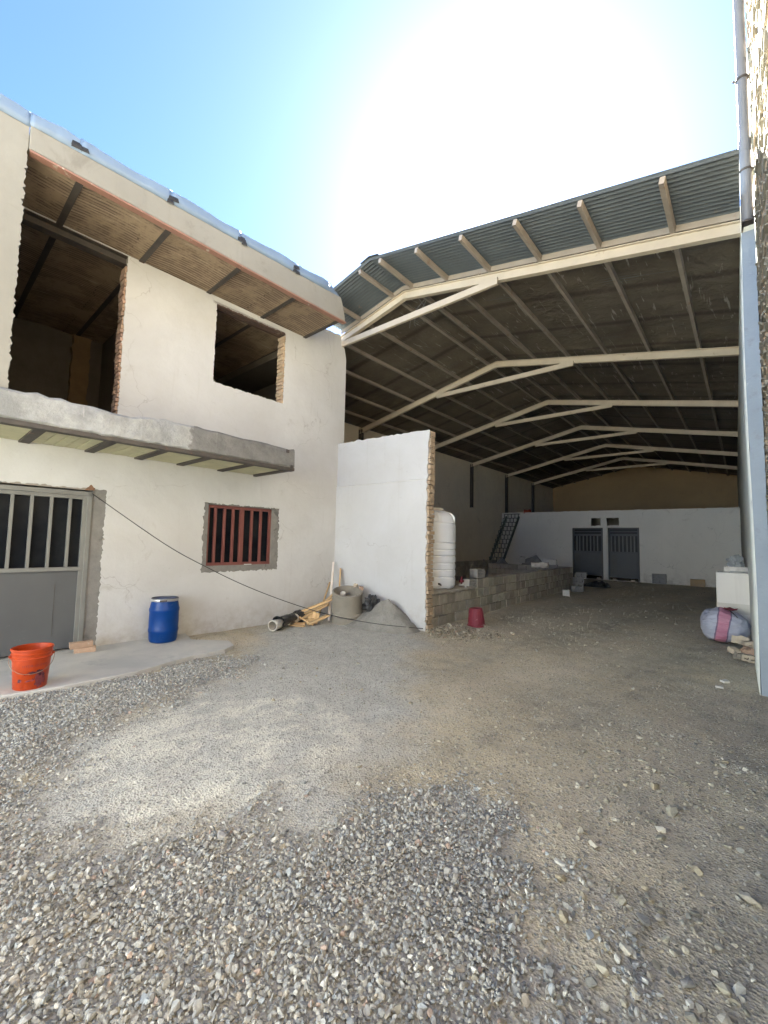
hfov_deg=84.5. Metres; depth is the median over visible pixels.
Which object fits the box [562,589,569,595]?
stone block
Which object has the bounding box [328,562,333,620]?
plank
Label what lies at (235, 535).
window
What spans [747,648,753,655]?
broken brick
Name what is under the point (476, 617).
bucket
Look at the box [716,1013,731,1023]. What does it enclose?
stone
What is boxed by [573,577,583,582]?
hollow block
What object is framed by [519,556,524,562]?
stone block
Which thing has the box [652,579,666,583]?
hollow block
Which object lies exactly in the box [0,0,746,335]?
sky
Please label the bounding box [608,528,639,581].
door
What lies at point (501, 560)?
rubble heap
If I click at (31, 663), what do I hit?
bucket
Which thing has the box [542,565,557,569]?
block
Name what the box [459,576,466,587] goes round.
tap fitting
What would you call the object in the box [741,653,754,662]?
broken brick
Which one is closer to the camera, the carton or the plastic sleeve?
the plastic sleeve
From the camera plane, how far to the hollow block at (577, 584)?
15.99 m
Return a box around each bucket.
[8,642,54,690]
[467,607,485,627]
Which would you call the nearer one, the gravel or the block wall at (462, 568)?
the gravel
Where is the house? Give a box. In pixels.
[0,93,345,659]
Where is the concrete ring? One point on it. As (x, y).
(348, 606)
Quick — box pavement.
[0,633,233,699]
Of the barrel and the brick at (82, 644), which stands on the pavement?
the barrel
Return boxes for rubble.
[411,622,522,648]
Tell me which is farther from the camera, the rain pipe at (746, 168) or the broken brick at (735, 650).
the broken brick at (735, 650)
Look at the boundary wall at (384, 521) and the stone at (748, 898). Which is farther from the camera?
the boundary wall at (384, 521)
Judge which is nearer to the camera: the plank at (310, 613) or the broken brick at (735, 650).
the broken brick at (735, 650)
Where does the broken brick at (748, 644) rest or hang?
on the ground
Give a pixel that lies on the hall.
(598, 350)
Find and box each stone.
[217,830,226,840]
[636,912,651,926]
[655,913,663,920]
[680,976,694,987]
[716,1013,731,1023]
[739,891,759,904]
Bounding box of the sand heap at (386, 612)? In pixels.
[345,599,419,633]
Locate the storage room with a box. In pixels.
[502,507,741,586]
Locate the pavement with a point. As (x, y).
(70, 669)
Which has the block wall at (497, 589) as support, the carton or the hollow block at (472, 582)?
the hollow block at (472, 582)
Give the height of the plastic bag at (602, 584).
0.278 m
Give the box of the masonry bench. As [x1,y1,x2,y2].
[716,571,750,639]
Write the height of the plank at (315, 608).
0.296 m
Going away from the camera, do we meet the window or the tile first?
the window
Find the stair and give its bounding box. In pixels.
[489,514,519,561]
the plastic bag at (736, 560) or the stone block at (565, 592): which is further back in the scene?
the stone block at (565, 592)
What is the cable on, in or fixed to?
on the sand heap at (386, 612)
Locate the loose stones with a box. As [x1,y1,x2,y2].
[0,584,767,1023]
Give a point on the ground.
(274, 753)
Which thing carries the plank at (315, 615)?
on the ground
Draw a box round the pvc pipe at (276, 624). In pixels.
[268,614,298,630]
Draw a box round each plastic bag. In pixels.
[362,594,379,611]
[584,581,610,587]
[726,554,744,566]
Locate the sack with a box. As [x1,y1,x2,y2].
[700,607,750,641]
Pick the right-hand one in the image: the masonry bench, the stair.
the masonry bench
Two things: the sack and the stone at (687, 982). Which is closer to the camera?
the stone at (687, 982)
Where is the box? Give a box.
[724,566,747,572]
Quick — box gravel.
[0,652,677,1023]
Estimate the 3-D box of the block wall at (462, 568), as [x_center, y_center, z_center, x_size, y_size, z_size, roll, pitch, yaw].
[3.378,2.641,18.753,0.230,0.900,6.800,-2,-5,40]
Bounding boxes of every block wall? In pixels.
[430,563,572,626]
[455,560,495,580]
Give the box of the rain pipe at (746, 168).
[732,0,755,227]
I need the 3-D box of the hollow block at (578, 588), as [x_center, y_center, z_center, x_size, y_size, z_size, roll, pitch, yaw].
[6.739,2.682,14.763,0.400,0.200,0.200,3,-4,-27]
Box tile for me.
[462,579,469,585]
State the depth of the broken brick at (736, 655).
6.17 m
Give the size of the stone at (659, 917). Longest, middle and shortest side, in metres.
0.035 x 0.028 x 0.019 m
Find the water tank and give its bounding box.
[430,507,455,588]
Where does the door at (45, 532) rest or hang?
in the house
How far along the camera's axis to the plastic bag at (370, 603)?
8.12 m
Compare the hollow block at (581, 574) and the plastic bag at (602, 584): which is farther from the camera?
the plastic bag at (602, 584)
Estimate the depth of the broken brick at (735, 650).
6.38 m
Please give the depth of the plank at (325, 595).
8.92 m
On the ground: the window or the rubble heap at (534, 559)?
the rubble heap at (534, 559)
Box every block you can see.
[467,578,476,587]
[470,568,484,577]
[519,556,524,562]
[531,562,548,568]
[541,559,556,564]
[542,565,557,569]
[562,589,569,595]
[571,585,583,591]
[572,583,583,588]
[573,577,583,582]
[576,572,586,577]
[652,573,665,578]
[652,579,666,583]
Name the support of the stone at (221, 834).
on the gravel
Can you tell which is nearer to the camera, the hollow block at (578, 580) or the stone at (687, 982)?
the stone at (687, 982)
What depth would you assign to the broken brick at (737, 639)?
6.59 m
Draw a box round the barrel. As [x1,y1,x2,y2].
[148,596,179,643]
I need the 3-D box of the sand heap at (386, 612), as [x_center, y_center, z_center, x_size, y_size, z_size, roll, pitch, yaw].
[-0.239,1.923,7.945,2.009,0.578,0.930,-2,-5,40]
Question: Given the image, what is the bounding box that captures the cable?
[92,493,422,628]
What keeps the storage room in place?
on the ground
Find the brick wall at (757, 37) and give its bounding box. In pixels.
[745,0,767,545]
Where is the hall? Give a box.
[333,149,767,695]
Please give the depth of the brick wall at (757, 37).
3.97 m
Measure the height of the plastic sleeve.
0.267 m
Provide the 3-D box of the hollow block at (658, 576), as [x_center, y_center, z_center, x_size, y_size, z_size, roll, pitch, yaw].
[12.169,2.848,18.706,0.520,0.215,0.200,-2,-5,39]
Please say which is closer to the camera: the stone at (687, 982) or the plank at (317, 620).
the stone at (687, 982)
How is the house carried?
on the ground
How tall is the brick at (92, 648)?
0.077 m
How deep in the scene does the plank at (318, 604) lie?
8.34 m
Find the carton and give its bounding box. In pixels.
[690,579,704,586]
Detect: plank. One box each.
[289,624,304,626]
[299,604,326,620]
[302,598,331,611]
[304,602,328,613]
[307,615,329,624]
[312,612,319,623]
[319,582,330,615]
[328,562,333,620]
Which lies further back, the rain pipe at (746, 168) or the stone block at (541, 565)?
the stone block at (541, 565)
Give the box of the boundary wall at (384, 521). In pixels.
[334,430,434,631]
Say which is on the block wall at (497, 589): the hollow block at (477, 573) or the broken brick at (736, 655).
the hollow block at (477, 573)
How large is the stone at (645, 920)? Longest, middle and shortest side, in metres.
0.062 x 0.035 x 0.022 m
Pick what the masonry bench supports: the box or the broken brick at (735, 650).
the box
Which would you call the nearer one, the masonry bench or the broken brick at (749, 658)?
the broken brick at (749, 658)
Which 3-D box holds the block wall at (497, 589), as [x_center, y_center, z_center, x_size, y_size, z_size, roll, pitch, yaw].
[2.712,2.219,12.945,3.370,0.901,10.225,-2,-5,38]
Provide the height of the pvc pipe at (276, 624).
0.184 m
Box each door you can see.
[0,484,92,659]
[572,528,602,578]
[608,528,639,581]
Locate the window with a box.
[206,504,271,565]
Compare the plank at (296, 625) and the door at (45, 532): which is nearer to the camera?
the door at (45, 532)
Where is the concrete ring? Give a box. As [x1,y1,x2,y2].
[331,585,362,624]
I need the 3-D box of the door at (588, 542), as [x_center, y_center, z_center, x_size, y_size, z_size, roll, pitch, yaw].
[10.087,2.033,20.952,1.390,2.460,0.095,-2,-5,40]
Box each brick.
[69,639,93,649]
[73,645,95,653]
[729,648,741,652]
[731,635,748,644]
[731,652,746,659]
[741,640,753,648]
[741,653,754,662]
[742,647,753,652]
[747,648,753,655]
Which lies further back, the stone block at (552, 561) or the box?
the stone block at (552, 561)
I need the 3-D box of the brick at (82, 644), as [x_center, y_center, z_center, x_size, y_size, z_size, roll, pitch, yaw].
[-4.052,1.768,5.658,0.111,0.083,0.259,-3,-4,43]
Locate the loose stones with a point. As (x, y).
(738, 988)
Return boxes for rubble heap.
[485,558,507,576]
[522,555,541,564]
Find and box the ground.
[0,575,767,1023]
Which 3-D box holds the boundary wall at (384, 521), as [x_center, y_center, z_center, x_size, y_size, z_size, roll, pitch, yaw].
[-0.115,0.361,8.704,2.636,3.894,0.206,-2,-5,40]
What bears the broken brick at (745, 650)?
on the ground
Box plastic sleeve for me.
[273,609,304,630]
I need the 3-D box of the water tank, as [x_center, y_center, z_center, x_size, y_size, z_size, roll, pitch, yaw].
[1.047,0.739,8.919,0.933,1.670,0.931,-2,-5,40]
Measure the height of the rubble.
0.131 m

